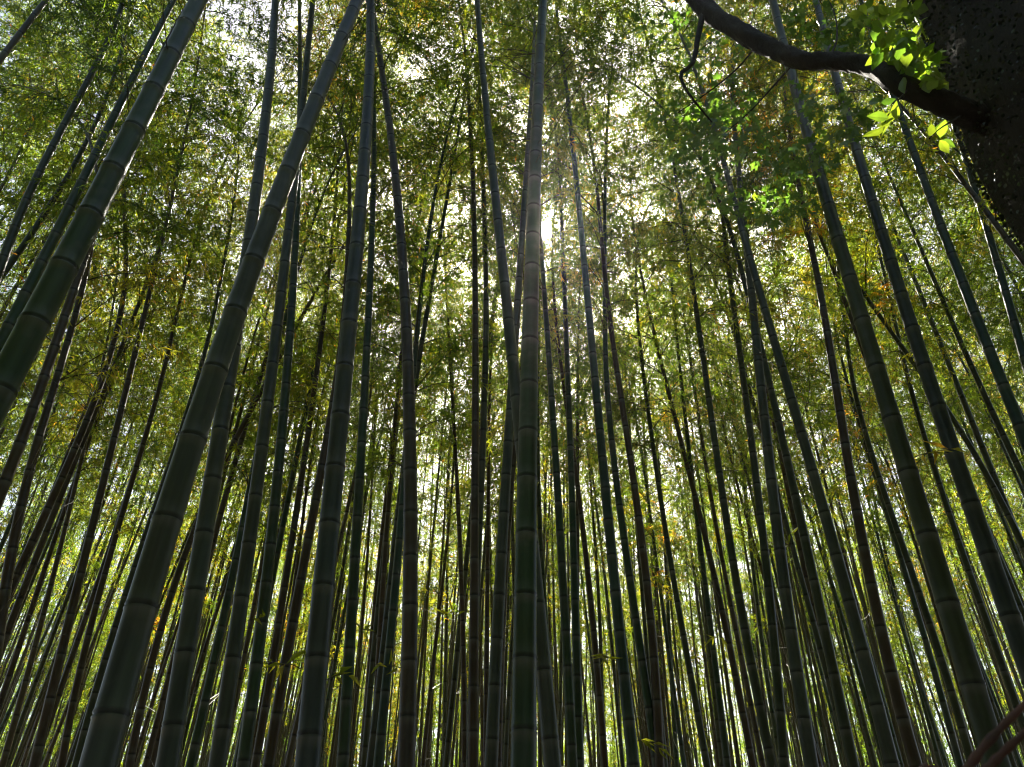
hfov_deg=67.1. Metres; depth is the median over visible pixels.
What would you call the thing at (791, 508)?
bamboo
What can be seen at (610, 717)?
bamboo
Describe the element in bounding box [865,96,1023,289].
bamboo
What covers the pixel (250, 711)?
bamboo
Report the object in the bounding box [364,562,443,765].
bamboo
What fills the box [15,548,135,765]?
bamboo
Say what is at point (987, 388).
bamboo
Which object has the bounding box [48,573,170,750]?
bamboo
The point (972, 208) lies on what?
bamboo
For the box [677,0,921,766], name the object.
bamboo
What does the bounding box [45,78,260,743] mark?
bamboo
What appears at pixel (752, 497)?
bamboo
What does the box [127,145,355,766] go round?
bamboo
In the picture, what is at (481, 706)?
bamboo
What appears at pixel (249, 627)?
bamboo
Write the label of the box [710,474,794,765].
bamboo
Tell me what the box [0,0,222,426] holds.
bamboo
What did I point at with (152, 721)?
bamboo
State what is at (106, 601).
bamboo
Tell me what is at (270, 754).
bamboo
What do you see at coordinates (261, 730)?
bamboo
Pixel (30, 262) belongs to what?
bamboo
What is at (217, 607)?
bamboo
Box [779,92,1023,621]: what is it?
bamboo
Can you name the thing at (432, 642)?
bamboo
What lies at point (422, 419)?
bamboo
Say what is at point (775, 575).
bamboo
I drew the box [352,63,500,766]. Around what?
bamboo
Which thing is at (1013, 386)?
bamboo
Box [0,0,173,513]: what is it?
bamboo
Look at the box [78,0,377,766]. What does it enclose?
bamboo
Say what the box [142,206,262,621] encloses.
bamboo
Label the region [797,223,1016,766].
bamboo
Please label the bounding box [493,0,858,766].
bamboo
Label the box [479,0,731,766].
bamboo
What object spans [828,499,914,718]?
bamboo
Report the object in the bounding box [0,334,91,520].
bamboo
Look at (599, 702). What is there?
bamboo
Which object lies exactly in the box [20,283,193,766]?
bamboo
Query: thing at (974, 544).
bamboo
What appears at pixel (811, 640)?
bamboo
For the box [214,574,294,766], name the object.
bamboo
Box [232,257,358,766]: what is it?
bamboo
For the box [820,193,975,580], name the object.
bamboo
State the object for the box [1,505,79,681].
bamboo
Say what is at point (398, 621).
bamboo
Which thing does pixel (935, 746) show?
bamboo
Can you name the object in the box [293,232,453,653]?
bamboo
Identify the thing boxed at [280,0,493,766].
bamboo
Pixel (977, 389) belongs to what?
bamboo
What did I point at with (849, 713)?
bamboo
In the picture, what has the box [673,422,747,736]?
bamboo
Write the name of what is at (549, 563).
bamboo
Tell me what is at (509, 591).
bamboo
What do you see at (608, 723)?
bamboo
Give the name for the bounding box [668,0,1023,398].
bamboo
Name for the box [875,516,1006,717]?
bamboo
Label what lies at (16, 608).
bamboo
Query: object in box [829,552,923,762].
bamboo
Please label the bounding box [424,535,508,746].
bamboo
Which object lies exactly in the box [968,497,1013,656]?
bamboo
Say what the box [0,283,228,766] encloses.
bamboo
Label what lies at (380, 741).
bamboo
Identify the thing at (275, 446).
bamboo
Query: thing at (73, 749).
bamboo
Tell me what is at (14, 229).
bamboo
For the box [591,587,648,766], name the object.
bamboo
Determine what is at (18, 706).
bamboo
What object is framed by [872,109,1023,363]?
bamboo
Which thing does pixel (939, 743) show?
bamboo
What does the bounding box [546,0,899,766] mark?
bamboo
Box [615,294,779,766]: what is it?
bamboo
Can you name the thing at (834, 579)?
bamboo
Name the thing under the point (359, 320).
bamboo
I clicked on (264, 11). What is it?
sky
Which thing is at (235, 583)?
bamboo
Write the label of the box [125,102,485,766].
bamboo
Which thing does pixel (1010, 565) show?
bamboo
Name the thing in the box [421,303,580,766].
bamboo
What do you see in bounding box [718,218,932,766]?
bamboo
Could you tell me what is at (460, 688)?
bamboo
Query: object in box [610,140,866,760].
bamboo
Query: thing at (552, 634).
bamboo
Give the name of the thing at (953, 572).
bamboo
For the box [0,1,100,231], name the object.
bamboo
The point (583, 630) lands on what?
bamboo
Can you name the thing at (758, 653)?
bamboo
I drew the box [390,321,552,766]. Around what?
bamboo
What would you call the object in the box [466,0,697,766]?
bamboo
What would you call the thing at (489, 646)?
bamboo
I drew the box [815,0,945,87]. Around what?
bamboo
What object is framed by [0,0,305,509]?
bamboo
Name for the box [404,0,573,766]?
bamboo
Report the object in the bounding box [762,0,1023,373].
bamboo
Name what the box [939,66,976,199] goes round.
bamboo
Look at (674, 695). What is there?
bamboo
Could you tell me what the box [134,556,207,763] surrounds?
bamboo
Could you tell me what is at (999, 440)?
bamboo
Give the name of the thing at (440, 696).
bamboo
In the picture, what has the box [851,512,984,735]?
bamboo
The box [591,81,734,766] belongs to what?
bamboo
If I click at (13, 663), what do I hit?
bamboo
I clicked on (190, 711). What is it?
bamboo
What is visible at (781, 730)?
bamboo
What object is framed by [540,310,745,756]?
bamboo
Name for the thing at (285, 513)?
bamboo
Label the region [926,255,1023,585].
bamboo
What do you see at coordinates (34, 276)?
bamboo
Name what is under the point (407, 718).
bamboo
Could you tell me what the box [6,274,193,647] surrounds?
bamboo
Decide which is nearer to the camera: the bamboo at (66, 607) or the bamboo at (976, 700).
the bamboo at (976, 700)
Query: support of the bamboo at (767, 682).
on the ground
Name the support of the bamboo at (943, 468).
on the ground
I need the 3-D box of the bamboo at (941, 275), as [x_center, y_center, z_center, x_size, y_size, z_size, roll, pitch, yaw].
[7.775,0.214,12.964,3.954,19.063,4.421,-30,-47,32]
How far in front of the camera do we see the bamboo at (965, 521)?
15.74 m
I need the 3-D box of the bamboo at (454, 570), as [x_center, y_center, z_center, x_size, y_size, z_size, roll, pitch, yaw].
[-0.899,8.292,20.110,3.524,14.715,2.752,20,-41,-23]
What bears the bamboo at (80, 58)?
on the ground
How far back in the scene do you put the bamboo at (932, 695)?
20.29 m
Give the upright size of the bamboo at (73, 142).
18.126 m
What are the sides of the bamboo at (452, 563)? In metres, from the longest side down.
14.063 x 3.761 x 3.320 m
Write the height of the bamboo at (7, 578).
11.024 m
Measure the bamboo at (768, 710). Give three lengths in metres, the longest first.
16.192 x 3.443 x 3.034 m
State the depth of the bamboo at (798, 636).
21.52 m
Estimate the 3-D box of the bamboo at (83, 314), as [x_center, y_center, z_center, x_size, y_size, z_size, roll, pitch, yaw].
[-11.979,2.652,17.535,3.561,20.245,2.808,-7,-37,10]
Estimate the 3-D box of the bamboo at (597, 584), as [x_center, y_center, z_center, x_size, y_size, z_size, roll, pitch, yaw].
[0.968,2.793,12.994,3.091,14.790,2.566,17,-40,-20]
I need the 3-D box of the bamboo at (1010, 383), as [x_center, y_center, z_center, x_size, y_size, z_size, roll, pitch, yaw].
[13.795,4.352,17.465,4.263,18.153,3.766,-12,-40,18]
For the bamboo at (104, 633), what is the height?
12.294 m
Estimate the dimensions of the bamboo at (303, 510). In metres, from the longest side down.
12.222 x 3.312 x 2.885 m
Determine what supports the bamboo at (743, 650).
on the ground
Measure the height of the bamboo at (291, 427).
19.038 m
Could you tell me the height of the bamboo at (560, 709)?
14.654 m
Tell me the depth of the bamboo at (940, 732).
23.53 m
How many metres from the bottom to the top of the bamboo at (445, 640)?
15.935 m
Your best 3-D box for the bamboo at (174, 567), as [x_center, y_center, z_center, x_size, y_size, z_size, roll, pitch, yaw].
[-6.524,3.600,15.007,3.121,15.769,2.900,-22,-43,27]
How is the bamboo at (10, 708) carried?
on the ground
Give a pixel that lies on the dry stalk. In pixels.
(990, 739)
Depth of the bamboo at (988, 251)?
13.14 m
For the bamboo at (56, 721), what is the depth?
21.27 m
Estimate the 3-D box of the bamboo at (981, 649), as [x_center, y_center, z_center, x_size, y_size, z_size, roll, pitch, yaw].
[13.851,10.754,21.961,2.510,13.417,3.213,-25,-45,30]
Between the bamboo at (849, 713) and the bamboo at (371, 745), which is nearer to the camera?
the bamboo at (371, 745)
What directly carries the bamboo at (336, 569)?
on the ground
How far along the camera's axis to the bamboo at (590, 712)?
21.23 m
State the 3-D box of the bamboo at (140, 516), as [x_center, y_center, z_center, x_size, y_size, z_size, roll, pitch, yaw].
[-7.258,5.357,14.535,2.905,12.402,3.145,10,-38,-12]
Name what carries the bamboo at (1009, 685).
on the ground
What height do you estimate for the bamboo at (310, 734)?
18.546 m
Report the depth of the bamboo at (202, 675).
23.05 m
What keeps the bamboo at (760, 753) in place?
on the ground
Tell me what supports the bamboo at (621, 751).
on the ground
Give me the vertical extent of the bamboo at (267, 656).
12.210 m
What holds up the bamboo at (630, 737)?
on the ground
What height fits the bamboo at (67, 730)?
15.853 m
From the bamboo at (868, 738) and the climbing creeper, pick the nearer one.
the climbing creeper
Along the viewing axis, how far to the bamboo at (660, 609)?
21.30 m
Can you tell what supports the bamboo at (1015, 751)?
on the ground
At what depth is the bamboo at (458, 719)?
22.24 m
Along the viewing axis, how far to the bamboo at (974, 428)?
10.35 m
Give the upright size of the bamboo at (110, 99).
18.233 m
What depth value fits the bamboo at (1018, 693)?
23.09 m
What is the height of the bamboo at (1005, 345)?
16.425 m
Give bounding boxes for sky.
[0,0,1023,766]
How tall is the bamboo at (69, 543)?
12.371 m
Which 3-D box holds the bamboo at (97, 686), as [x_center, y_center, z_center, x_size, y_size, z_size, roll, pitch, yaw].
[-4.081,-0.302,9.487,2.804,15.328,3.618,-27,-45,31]
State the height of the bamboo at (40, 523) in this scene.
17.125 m
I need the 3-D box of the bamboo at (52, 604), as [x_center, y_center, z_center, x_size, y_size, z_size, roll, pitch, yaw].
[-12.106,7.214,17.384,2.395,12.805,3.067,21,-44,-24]
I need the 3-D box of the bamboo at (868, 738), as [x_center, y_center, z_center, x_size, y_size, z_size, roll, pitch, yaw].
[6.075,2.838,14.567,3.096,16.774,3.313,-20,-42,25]
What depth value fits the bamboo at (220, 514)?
10.93 m
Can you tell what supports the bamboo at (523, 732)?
on the ground
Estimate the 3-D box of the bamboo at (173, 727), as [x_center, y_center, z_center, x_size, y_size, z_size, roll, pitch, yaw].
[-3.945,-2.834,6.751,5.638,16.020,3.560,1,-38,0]
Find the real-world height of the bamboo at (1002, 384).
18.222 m
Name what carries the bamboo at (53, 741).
on the ground
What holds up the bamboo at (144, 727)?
on the ground
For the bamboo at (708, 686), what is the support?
on the ground
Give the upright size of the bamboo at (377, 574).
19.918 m
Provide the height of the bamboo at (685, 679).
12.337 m
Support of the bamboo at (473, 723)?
on the ground
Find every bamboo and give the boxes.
[0,0,101,300]
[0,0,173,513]
[0,0,174,283]
[0,0,177,129]
[0,0,177,182]
[0,0,208,282]
[0,0,217,399]
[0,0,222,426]
[0,0,249,598]
[0,0,257,95]
[0,0,257,351]
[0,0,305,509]
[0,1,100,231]
[0,3,269,212]
[0,9,230,665]
[0,73,270,660]
[0,118,249,420]
[0,122,167,587]
[0,142,114,472]
[0,160,243,766]
[0,167,327,711]
[0,218,161,463]
[0,219,149,562]
[0,280,51,515]
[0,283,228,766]
[0,328,124,643]
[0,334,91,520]
[0,341,92,629]
[0,346,161,667]
[0,395,160,734]
[0,398,58,617]
[0,456,65,679]
[0,483,153,766]
[0,485,115,714]
[1,0,211,282]
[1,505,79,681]
[1,557,116,765]
[2,270,145,712]
[2,466,156,741]
[3,471,134,764]
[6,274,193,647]
[7,363,211,766]
[9,2,416,604]
[9,214,175,607]
[14,553,133,766]
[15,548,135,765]
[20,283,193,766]
[24,580,119,766]
[28,0,312,766]
[41,273,236,766]
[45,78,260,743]
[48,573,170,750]
[50,414,224,765]
[55,285,320,766]
[57,0,386,766]
[65,299,298,766]
[70,507,228,760]
[71,15,336,766]
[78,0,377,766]
[101,313,297,682]
[116,216,328,572]
[119,335,270,766]
[119,562,176,766]
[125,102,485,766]
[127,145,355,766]
[130,43,442,766]
[134,404,276,764]
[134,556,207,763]
[134,569,223,748]
[141,546,234,761]
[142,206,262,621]
[145,280,321,757]
[149,74,378,766]
[153,537,233,733]
[155,0,363,766]
[155,49,474,764]
[164,495,267,761]
[180,229,381,764]
[187,524,305,766]
[199,487,289,753]
[202,8,391,693]
[207,282,418,729]
[208,0,363,766]
[208,0,456,766]
[211,301,438,741]
[212,468,362,766]
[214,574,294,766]
[219,220,351,689]
[230,497,302,764]
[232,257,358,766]
[233,0,420,766]
[236,0,352,766]
[237,272,343,572]
[241,559,342,766]
[251,0,435,766]
[261,394,392,766]
[262,0,482,766]
[262,496,344,754]
[277,409,419,732]
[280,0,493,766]
[280,441,437,741]
[283,250,451,766]
[285,302,455,731]
[287,0,566,766]
[289,542,395,766]
[292,322,391,706]
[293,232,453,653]
[294,588,362,766]
[297,614,396,764]
[298,190,413,527]
[299,4,513,709]
[299,300,419,766]
[316,0,471,766]
[317,49,485,766]
[330,578,426,765]
[337,521,423,766]
[340,0,584,766]
[341,312,423,725]
[348,46,521,766]
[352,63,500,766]
[354,537,440,740]
[358,452,469,751]
[361,195,489,577]
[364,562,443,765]
[365,267,551,766]
[376,195,584,766]
[378,270,503,766]
[381,273,469,576]
[382,0,546,766]
[383,0,645,766]
[389,425,494,766]
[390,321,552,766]
[394,519,495,763]
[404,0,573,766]
[405,4,657,766]
[413,89,628,766]
[413,304,548,757]
[417,216,520,766]
[417,507,468,762]
[420,98,607,766]
[420,544,495,764]
[421,0,576,766]
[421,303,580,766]
[424,184,601,643]
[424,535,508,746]
[425,539,507,766]
[426,0,609,766]
[428,466,508,736]
[434,98,642,766]
[436,386,570,766]
[443,532,508,717]
[465,524,597,740]
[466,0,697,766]
[467,357,583,730]
[469,6,630,655]
[471,0,644,766]
[478,257,582,664]
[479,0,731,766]
[479,201,648,638]
[482,554,588,727]
[484,305,655,766]
[490,505,584,739]
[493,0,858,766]
[498,0,672,766]
[500,276,665,766]
[513,253,640,766]
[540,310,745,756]
[540,328,751,766]
[540,389,643,732]
[541,0,779,766]
[541,412,608,766]
[541,501,629,765]
[545,98,723,766]
[545,547,588,660]
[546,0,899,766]
[546,124,777,766]
[547,423,722,766]
[550,153,751,766]
[562,570,624,766]
[565,248,758,766]
[565,411,686,766]
[582,472,676,766]
[582,592,675,764]
[583,534,669,743]
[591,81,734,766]
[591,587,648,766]
[595,470,715,729]
[597,495,690,760]
[601,266,702,766]
[604,553,696,733]
[605,0,809,766]
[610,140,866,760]
[611,64,765,766]
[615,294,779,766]
[616,428,713,766]
[619,237,718,766]
[624,292,883,766]
[629,204,896,766]
[631,3,960,523]
[631,525,767,766]
[633,0,874,766]
[634,385,810,761]
[649,227,807,682]
[649,425,795,766]
[650,253,823,766]
[653,315,821,764]
[658,211,822,766]
[659,533,723,766]
[663,199,803,764]
[667,560,759,766]
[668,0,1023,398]
[668,509,794,756]
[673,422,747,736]
[674,433,793,765]
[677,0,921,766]
[691,0,1023,554]
[693,243,845,766]
[709,316,880,657]
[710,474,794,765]
[711,83,997,766]
[714,0,976,766]
[718,0,1010,766]
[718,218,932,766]
[719,0,1023,688]
[723,255,877,766]
[727,101,866,635]
[731,515,850,766]
[735,74,1020,454]
[739,45,1023,729]
[739,486,817,719]
[743,0,1023,512]
[743,391,838,766]
[747,470,875,766]
[751,479,866,765]
[758,243,993,563]
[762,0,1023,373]
[765,192,1023,508]
[766,14,1023,559]
[773,220,948,766]
[775,30,1023,389]
[775,350,990,764]
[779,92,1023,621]
[780,0,1023,452]
[780,443,876,766]
[786,377,986,766]
[789,316,958,766]
[795,217,1023,579]
[796,550,927,739]
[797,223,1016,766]
[806,539,890,765]
[812,609,866,765]
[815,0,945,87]
[815,306,1023,766]
[819,217,1023,574]
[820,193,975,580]
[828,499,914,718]
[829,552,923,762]
[830,515,979,766]
[834,3,1020,275]
[840,191,1020,702]
[849,24,1022,282]
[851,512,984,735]
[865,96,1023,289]
[867,477,1023,662]
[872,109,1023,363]
[874,443,1011,766]
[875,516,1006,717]
[878,414,1023,687]
[887,336,1023,562]
[893,513,972,744]
[896,251,1023,671]
[899,506,1002,733]
[904,130,1023,400]
[904,407,1023,687]
[909,442,1018,709]
[922,243,1023,551]
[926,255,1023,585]
[928,212,1023,477]
[930,290,1023,546]
[931,490,1020,706]
[935,198,1023,444]
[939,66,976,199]
[946,185,1023,361]
[950,562,1013,737]
[965,281,1022,483]
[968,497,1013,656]
[970,372,1023,597]
[987,424,1023,596]
[994,591,1023,705]
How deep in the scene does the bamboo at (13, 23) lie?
11.76 m
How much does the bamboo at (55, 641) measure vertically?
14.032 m
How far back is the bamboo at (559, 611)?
24.16 m
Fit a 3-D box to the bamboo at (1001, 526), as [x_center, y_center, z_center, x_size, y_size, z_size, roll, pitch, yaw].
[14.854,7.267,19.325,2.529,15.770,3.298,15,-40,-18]
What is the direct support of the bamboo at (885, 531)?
on the ground
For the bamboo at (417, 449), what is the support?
on the ground
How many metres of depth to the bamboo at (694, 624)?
19.47 m
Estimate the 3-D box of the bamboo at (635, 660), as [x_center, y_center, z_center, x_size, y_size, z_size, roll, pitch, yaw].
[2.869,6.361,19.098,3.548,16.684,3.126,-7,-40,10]
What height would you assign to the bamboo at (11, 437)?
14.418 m
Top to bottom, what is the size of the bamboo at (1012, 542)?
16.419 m
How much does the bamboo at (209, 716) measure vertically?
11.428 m
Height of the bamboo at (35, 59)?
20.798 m
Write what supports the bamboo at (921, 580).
on the ground
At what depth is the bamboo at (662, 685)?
15.79 m
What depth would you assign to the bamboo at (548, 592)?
17.35 m
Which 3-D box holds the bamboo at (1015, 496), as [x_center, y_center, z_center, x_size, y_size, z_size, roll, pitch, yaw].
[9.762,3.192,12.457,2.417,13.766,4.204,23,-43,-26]
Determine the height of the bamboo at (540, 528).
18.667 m
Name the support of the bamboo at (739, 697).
on the ground
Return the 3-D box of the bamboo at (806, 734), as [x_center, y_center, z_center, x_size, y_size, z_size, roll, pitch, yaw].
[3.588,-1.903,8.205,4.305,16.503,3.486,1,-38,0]
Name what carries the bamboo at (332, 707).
on the ground
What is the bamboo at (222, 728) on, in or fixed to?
on the ground
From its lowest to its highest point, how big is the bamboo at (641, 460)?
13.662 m
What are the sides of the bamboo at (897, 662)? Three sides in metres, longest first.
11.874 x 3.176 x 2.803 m
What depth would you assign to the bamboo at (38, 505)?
14.53 m
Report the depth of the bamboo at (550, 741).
5.42 m
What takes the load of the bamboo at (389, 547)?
on the ground
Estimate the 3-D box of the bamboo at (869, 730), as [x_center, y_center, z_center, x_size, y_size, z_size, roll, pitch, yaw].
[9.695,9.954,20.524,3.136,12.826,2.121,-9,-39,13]
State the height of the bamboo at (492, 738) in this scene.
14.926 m
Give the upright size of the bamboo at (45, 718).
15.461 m
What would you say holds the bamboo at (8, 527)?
on the ground
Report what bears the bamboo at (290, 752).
on the ground
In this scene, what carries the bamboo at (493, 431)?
on the ground
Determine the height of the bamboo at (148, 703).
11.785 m
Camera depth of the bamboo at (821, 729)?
16.29 m
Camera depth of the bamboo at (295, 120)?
15.57 m
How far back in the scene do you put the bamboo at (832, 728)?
22.17 m
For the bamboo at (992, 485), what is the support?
on the ground
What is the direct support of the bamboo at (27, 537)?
on the ground
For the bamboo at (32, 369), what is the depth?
21.80 m
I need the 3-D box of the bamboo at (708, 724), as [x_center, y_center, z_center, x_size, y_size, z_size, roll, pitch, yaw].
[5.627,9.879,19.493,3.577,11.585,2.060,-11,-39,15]
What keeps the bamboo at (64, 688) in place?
on the ground
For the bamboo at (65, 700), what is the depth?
21.75 m
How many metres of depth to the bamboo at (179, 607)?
18.07 m
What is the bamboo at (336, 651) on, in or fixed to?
on the ground
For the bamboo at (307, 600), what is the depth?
15.54 m
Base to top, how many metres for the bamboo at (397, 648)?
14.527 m
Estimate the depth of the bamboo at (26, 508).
25.65 m
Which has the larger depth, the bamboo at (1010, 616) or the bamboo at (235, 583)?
the bamboo at (235, 583)
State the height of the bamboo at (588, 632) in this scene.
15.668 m
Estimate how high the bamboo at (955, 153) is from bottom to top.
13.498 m
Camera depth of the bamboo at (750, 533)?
13.14 m
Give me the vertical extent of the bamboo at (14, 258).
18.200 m
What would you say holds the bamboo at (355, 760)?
on the ground
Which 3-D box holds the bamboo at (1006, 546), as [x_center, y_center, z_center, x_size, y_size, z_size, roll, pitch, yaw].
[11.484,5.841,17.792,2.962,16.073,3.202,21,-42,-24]
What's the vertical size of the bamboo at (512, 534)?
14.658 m
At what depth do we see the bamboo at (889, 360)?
17.01 m
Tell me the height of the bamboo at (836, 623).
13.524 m
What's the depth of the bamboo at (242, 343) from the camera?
20.68 m
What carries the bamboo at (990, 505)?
on the ground
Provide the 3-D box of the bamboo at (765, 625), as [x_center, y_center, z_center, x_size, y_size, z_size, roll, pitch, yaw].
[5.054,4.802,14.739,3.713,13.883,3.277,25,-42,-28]
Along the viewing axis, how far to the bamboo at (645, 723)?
15.13 m
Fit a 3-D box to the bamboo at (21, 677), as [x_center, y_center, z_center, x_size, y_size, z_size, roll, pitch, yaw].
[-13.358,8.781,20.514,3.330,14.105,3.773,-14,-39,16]
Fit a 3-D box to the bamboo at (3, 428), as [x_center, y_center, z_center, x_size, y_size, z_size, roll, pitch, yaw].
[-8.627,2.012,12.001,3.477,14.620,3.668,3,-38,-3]
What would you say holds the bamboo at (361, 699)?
on the ground
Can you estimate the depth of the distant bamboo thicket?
17.06 m
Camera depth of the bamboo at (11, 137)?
10.29 m
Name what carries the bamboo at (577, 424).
on the ground
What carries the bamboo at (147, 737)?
on the ground
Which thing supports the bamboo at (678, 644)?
on the ground
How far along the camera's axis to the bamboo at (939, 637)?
19.13 m
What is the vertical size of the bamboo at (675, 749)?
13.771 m
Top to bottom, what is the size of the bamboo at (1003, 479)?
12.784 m
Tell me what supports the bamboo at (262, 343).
on the ground
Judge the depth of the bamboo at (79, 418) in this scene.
12.44 m
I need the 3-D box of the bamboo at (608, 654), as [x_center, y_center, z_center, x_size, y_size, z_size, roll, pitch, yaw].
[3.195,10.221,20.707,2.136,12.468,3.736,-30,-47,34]
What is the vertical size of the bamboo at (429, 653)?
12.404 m
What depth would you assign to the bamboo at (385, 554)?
10.62 m
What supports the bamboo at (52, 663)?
on the ground
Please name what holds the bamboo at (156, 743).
on the ground
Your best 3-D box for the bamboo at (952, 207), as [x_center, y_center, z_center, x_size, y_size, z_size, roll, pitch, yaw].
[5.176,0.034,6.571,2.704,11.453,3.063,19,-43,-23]
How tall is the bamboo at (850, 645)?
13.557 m
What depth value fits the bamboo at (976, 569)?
23.96 m
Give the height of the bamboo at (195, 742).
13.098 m
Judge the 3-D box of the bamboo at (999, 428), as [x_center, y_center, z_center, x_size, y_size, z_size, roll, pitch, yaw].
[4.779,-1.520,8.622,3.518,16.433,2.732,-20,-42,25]
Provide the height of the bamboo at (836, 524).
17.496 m
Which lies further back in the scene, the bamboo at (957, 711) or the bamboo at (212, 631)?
the bamboo at (212, 631)
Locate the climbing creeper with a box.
[907,0,1023,257]
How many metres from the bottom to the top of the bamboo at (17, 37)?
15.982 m
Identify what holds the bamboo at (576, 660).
on the ground
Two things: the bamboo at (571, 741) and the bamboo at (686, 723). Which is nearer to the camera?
the bamboo at (571, 741)
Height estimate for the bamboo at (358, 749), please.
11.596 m
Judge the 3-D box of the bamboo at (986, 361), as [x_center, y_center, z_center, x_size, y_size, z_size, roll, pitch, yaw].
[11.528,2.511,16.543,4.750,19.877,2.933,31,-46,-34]
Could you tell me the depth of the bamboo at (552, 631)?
20.87 m
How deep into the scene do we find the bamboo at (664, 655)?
24.71 m
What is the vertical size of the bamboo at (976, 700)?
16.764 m
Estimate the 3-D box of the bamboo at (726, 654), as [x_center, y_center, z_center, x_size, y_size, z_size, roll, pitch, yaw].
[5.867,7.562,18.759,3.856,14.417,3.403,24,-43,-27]
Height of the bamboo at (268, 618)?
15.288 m
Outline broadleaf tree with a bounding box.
[630,0,1023,247]
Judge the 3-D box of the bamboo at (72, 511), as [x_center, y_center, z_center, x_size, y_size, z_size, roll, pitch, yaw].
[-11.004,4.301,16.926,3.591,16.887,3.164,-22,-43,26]
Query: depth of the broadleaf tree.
3.85 m
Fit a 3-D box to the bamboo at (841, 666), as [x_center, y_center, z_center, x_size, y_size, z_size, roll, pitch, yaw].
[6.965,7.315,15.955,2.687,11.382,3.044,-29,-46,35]
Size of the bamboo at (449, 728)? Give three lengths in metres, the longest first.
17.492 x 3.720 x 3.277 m
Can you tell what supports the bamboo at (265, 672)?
on the ground
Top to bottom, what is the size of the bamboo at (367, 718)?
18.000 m
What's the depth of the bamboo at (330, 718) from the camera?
20.09 m
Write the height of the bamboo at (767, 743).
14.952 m
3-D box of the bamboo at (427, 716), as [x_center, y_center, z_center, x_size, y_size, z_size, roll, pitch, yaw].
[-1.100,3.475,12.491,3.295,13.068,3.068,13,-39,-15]
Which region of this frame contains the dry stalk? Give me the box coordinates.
[919,700,1023,766]
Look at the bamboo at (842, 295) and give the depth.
8.89 m
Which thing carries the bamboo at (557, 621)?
on the ground
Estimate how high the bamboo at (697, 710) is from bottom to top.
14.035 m
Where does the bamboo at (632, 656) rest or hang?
on the ground
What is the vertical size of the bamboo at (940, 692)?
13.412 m
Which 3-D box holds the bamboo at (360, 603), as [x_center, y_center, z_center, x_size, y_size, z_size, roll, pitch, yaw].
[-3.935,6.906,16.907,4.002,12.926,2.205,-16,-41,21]
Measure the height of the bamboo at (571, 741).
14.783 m
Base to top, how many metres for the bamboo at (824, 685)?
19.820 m
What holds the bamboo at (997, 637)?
on the ground
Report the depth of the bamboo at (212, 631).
24.98 m
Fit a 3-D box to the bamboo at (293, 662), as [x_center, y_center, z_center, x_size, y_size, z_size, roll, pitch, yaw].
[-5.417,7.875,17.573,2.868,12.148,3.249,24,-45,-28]
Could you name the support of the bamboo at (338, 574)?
on the ground
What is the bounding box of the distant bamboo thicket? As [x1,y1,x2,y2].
[0,248,1023,766]
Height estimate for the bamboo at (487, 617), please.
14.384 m
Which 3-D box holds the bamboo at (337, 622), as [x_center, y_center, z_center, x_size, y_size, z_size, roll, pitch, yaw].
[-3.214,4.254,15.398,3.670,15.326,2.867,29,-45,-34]
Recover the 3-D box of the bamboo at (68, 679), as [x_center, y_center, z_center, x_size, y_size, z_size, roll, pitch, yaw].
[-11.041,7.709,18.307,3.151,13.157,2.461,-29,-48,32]

